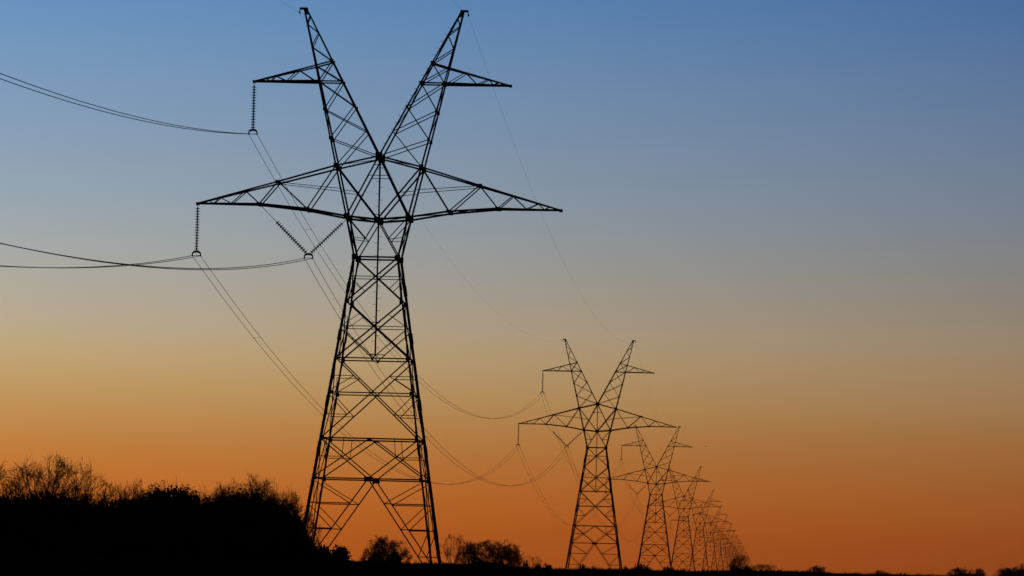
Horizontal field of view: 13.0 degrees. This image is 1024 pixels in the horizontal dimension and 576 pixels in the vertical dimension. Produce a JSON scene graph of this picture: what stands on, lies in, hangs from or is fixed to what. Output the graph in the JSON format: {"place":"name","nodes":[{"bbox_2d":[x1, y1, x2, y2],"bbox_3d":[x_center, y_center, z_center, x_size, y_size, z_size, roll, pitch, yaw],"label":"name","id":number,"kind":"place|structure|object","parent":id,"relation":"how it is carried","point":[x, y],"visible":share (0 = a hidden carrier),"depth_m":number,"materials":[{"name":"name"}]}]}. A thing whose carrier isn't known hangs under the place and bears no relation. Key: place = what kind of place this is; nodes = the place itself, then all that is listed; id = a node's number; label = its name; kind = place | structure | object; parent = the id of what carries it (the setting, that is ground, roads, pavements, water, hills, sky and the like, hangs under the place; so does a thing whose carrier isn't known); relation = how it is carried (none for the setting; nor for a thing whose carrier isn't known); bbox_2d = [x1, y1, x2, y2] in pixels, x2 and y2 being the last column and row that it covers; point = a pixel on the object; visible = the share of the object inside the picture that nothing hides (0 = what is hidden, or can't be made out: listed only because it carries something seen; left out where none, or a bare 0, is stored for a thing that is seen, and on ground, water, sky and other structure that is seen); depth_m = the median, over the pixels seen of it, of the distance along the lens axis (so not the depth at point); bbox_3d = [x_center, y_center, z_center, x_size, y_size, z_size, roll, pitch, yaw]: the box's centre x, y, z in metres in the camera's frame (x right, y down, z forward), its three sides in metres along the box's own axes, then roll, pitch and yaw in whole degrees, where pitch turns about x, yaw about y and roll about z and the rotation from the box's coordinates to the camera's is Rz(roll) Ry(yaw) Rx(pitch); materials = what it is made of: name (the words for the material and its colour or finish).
{"place":"outdoors","nodes":[
{"label":"outdoors","id":0,"kind":"place"},
{"bbox_2d":[0,547,1016,575],"bbox_3d":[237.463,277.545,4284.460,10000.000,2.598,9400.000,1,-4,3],"label":"ground","id":1,"kind":"structure","parent":0,"point":[25,564],"depth_m":194.30,"materials":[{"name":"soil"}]},
{"bbox_2d":[0,461,21,542],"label":"bare tree","id":2,"kind":"object","parent":1,"relation":"on","point":[6,491],"visible":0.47,"depth_m":340.66,"materials":[{"name":"black plant"}]},
{"bbox_2d":[1,452,84,552],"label":"bare tree","id":3,"kind":"object","parent":1,"relation":"on","point":[26,481],"visible":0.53,"depth_m":341.31,"materials":[{"name":"black plant"}]},
{"bbox_2d":[31,456,106,510],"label":"bare tree","id":4,"kind":"object","parent":1,"relation":"on","point":[83,475],"visible":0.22,"depth_m":345.71,"materials":[{"name":"black plant"}]},
{"bbox_2d":[41,456,108,553],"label":"bare tree","id":5,"kind":"object","parent":1,"relation":"on","point":[83,496],"visible":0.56,"depth_m":337.72,"materials":[{"name":"black plant"}]},
{"bbox_2d":[79,481,139,506],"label":"bare tree","id":6,"kind":"object","parent":1,"relation":"on","point":[116,489],"visible":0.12,"depth_m":351.58,"materials":[{"name":"black plant"}]},
{"bbox_2d":[109,476,149,517],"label":"bare tree","id":7,"kind":"object","parent":1,"relation":"on","point":[136,490],"visible":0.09,"depth_m":347.87,"materials":[{"name":"black plant"}]},
{"bbox_2d":[0,480,333,559],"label":"undergrowth","id":8,"kind":"object","parent":1,"relation":"on","point":[126,528],"visible":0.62,"depth_m":331.47,"materials":[{"name":"black plant"}]},
{"bbox_2d":[143,478,195,550],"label":"bare tree","id":9,"kind":"object","parent":1,"relation":"on","point":[171,496],"visible":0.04,"depth_m":343.43,"materials":[{"name":"black plant"}]},
{"bbox_2d":[196,481,245,541],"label":"bare tree","id":10,"kind":"object","parent":1,"relation":"on","point":[203,501],"visible":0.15,"depth_m":345.25,"materials":[{"name":"black plant"}]},
{"bbox_2d":[202,472,296,544],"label":"bare tree","id":11,"kind":"object","parent":1,"relation":"on","point":[251,486],"visible":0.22,"depth_m":341.30,"materials":[{"name":"black plant"}]},
{"bbox_2d":[230,477,302,514],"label":"bare tree","id":12,"kind":"object","parent":1,"relation":"on","point":[268,483],"visible":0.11,"depth_m":349.45,"materials":[{"name":"black plant"}]},
{"bbox_2d":[246,491,303,539],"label":"bare tree","id":13,"kind":"object","parent":1,"relation":"on","point":[283,503],"visible":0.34,"depth_m":336.50,"materials":[{"name":"black plant"}]},
{"bbox_2d":[269,500,317,545],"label":"bare tree","id":14,"kind":"object","parent":1,"relation":"on","point":[291,517],"visible":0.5,"depth_m":332.70,"materials":[{"name":"black plant"}]},
{"bbox_2d":[288,512,320,550],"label":"bare tree","id":15,"kind":"object","parent":1,"relation":"on","point":[318,530],"visible":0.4,"depth_m":330.81,"materials":[{"name":"black plant"}]},
{"bbox_2d":[315,542,351,560],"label":"shrub","id":16,"kind":"object","parent":1,"relation":"on","point":[340,552],"visible":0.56,"depth_m":262.22,"materials":[{"name":"black plant"}]},
{"bbox_2d":[360,547,384,560],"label":"bare tree","id":17,"kind":"object","parent":1,"relation":"on","point":[366,555],"visible":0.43,"depth_m":906.21,"materials":[{"name":"black plant"}]},
{"bbox_2d":[191,7,562,563],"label":"lattice pylon","id":18,"kind":"object","parent":1,"relation":"on","point":[379,157],"visible":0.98,"depth_m":290.82,"materials":[{"name":"metal"}]},
{"bbox_2d":[0,255,197,267],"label":"conductor pair","id":19,"kind":"object","parent":18,"relation":"hanging from","point":[101,266],"visible":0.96,"depth_m":250.72,"materials":[{"name":"metal"}]},
{"bbox_2d":[0,73,248,133],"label":"conductor pair","id":20,"kind":"object","parent":18,"relation":"hanging from","point":[116,111],"visible":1,"depth_m":229.34,"materials":[{"name":"metal"}]},
{"bbox_2d":[0,243,312,269],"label":"conductor pair","id":21,"kind":"object","parent":18,"relation":"hanging from","point":[160,267],"visible":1,"depth_m":220.78,"materials":[{"name":"metal"}]},
{"bbox_2d":[193,257,516,483],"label":"conductor pair","id":22,"kind":"object","parent":18,"relation":"hanging from","point":[305,390],"visible":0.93,"depth_m":352.14,"materials":[{"name":"metal"}]},
{"bbox_2d":[249,135,543,418],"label":"conductor pair","id":23,"kind":"object","parent":18,"relation":"hanging from","point":[354,296],"visible":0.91,"depth_m":351.83,"materials":[{"name":"metal"}]},
{"bbox_2d":[305,23,558,341],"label":"earth wire","id":24,"kind":"object","parent":18,"relation":"attached to","point":[407,199],"visible":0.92,"depth_m":383.71,"materials":[{"name":"metal"}]},
{"bbox_2d":[305,259,566,485],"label":"conductor pair","id":25,"kind":"object","parent":18,"relation":"hanging from","point":[407,407],"visible":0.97,"depth_m":381.41,"materials":[{"name":"metal"}]},
{"bbox_2d":[472,27,615,337],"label":"earth wire","id":26,"kind":"object","parent":18,"relation":"attached to","point":[522,166],"visible":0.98,"depth_m":350.67,"materials":[{"name":"metal"}]},
{"bbox_2d":[366,550,401,562],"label":"shrub","id":27,"kind":"object","parent":1,"relation":"on","point":[392,556],"visible":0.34,"depth_m":880.72,"materials":[{"name":"black plant"}]},
{"bbox_2d":[357,535,413,562],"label":"bare tree","id":28,"kind":"object","parent":1,"relation":"on","point":[382,548],"visible":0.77,"depth_m":900.05,"materials":[{"name":"black plant"}]},
{"bbox_2d":[433,533,469,563],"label":"bare tree","id":29,"kind":"object","parent":1,"relation":"on","point":[458,553],"visible":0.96,"depth_m":891.02,"materials":[{"name":"black plant"}]},
{"bbox_2d":[456,541,475,564],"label":"bare tree","id":30,"kind":"object","parent":1,"relation":"on","point":[467,554],"visible":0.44,"depth_m":904.54,"materials":[{"name":"black plant"}]},
{"bbox_2d":[469,557,507,565],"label":"shrub","id":31,"kind":"object","parent":1,"relation":"on","point":[478,561],"visible":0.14,"depth_m":879.43,"materials":[{"name":"black plant"}]},
{"bbox_2d":[454,539,527,566],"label":"bare tree","id":32,"kind":"object","parent":1,"relation":"on","point":[492,554],"visible":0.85,"depth_m":893.68,"materials":[{"name":"black plant"}]},
{"bbox_2d":[498,547,520,565],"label":"bare tree","id":33,"kind":"object","parent":1,"relation":"on","point":[518,550],"visible":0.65,"depth_m":900.12,"materials":[{"name":"black plant"}]},
{"bbox_2d":[522,555,543,567],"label":"bare tree","id":34,"kind":"object","parent":1,"relation":"on","point":[535,561],"visible":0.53,"depth_m":909.25,"materials":[{"name":"black plant"}]},
{"bbox_2d":[534,563,552,568],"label":"shrub","id":35,"kind":"object","parent":1,"relation":"on","point":[543,567],"visible":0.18,"depth_m":559.75,"materials":[{"name":"black plant"}]},
{"bbox_2d":[579,564,596,569],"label":"shrub","id":36,"kind":"object","parent":1,"relation":"on","point":[583,566],"visible":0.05,"depth_m":559.48,"materials":[{"name":"black plant"}]},
{"bbox_2d":[516,339,676,569],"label":"lattice pylon","id":37,"kind":"object","parent":1,"relation":"on","point":[583,429],"visible":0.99,"depth_m":673.44,"materials":[{"name":"metal"}]},
{"bbox_2d":[518,450,603,526],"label":"conductor pair","id":38,"kind":"object","parent":37,"relation":"attached to","point":[544,498],"visible":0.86,"depth_m":747.27,"materials":[{"name":"metal"}]},
{"bbox_2d":[542,394,620,486],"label":"conductor pair","id":39,"kind":"object","parent":37,"relation":"attached to","point":[571,461],"visible":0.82,"depth_m":780.15,"materials":[{"name":"metal"}]},
{"bbox_2d":[565,449,633,525],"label":"conductor pair","id":40,"kind":"object","parent":37,"relation":"attached to","point":[586,496],"visible":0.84,"depth_m":744.43,"materials":[{"name":"metal"}]},
{"bbox_2d":[634,562,650,569],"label":"shrub","id":41,"kind":"object","parent":1,"relation":"on","point":[641,566],"visible":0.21,"depth_m":598.35,"materials":[{"name":"black plant"}]},
{"bbox_2d":[605,425,706,568],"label":"lattice pylon","id":42,"kind":"object","parent":1,"relation":"on","point":[655,521],"visible":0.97,"depth_m":1056.04,"materials":[{"name":"metal"}]},
{"bbox_2d":[663,566,685,570],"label":"shrub","id":43,"kind":"object","parent":1,"relation":"on","point":[672,568],"visible":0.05,"depth_m":638.78,"materials":[{"name":"black plant"}]},
{"bbox_2d":[647,466,719,570],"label":"lattice pylon","id":44,"kind":"object","parent":1,"relation":"on","point":[683,521],"visible":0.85,"depth_m":1438.75,"materials":[{"name":"metal"}]},
{"bbox_2d":[670,489,728,570],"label":"lattice pylon","id":45,"kind":"object","parent":1,"relation":"on","point":[698,540],"visible":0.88,"depth_m":1821.61,"materials":[{"name":"metal"}]},
{"bbox_2d":[686,504,734,569],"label":"lattice pylon","id":46,"kind":"object","parent":1,"relation":"on","point":[710,531],"visible":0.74,"depth_m":2204.49,"materials":[{"name":"metal"}]},
{"bbox_2d":[703,515,732,570],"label":"lattice pylon","id":47,"kind":"object","parent":1,"relation":"on","point":[716,543],"visible":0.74,"depth_m":2587.37,"materials":[{"name":"metal"}]},
{"bbox_2d":[705,526,738,569],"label":"lattice pylon","id":48,"kind":"object","parent":1,"relation":"on","point":[722,545],"visible":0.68,"depth_m":2970.34,"materials":[{"name":"metal"}]},
{"bbox_2d":[713,535,738,570],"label":"lattice pylon","id":49,"kind":"object","parent":1,"relation":"on","point":[727,549],"visible":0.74,"depth_m":3353.17,"materials":[{"name":"metal"}]},
{"bbox_2d":[719,538,742,569],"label":"lattice pylon","id":50,"kind":"object","parent":1,"relation":"on","point":[730,550],"visible":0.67,"depth_m":3736.11,"materials":[{"name":"metal"}]},
{"bbox_2d":[727,558,742,570],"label":"bare tree","id":51,"kind":"object","parent":1,"relation":"on","point":[730,565],"visible":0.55,"depth_m":1485.01,"materials":[{"name":"black plant"}]},
{"bbox_2d":[725,538,744,559],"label":"lattice pylon","id":52,"kind":"object","parent":1,"relation":"on","point":[733,548],"visible":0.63,"depth_m":4119.09,"materials":[{"name":"metal"}]},
{"bbox_2d":[731,552,752,569],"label":"bare tree","id":53,"kind":"object","parent":1,"relation":"on","point":[741,557],"visible":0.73,"depth_m":1494.67,"materials":[{"name":"black plant"}]},
{"bbox_2d":[732,565,752,570],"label":"shrub","id":54,"kind":"object","parent":1,"relation":"on","point":[739,569],"visible":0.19,"depth_m":1395.04,"materials":[{"name":"black plant"}]},
{"bbox_2d":[751,564,777,570],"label":"bare tree","id":55,"kind":"object","parent":1,"relation":"on","point":[763,566],"visible":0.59,"depth_m":4182.21,"materials":[{"name":"black plant"}]},
{"bbox_2d":[806,565,826,572],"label":"bare tree","id":56,"kind":"object","parent":1,"relation":"on","point":[813,568],"visible":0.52,"depth_m":1790.62,"materials":[{"name":"black plant"}]},
{"bbox_2d":[947,567,967,574],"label":"bare tree","id":57,"kind":"object","parent":1,"relation":"on","point":[958,570],"visible":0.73,"depth_m":1886.90,"materials":[{"name":"black plant"}]},
{"bbox_2d":[949,572,983,575],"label":"shrub","id":58,"kind":"object","parent":1,"relation":"on","point":[970,574],"visible":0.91,"depth_m":1589.82,"materials":[{"name":"black plant"}]},
{"bbox_2d":[968,568,986,575],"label":"bare tree","id":59,"kind":"object","parent":1,"relation":"on","point":[980,571],"visible":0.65,"depth_m":1887.18,"materials":[{"name":"black plant"}]},
{"bbox_2d":[998,567,1023,575],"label":"shrub","id":60,"kind":"object","parent":1,"relation":"on","point":[1015,572],"visible":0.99,"depth_m":1488.26,"materials":[{"name":"black plant"}]},
{"bbox_2d":[0,0,1023,575],"label":"sky","id":61,"kind":"structure","parent":0,"point":[802,218],"materials":[{"name":"blue"}]}
]}

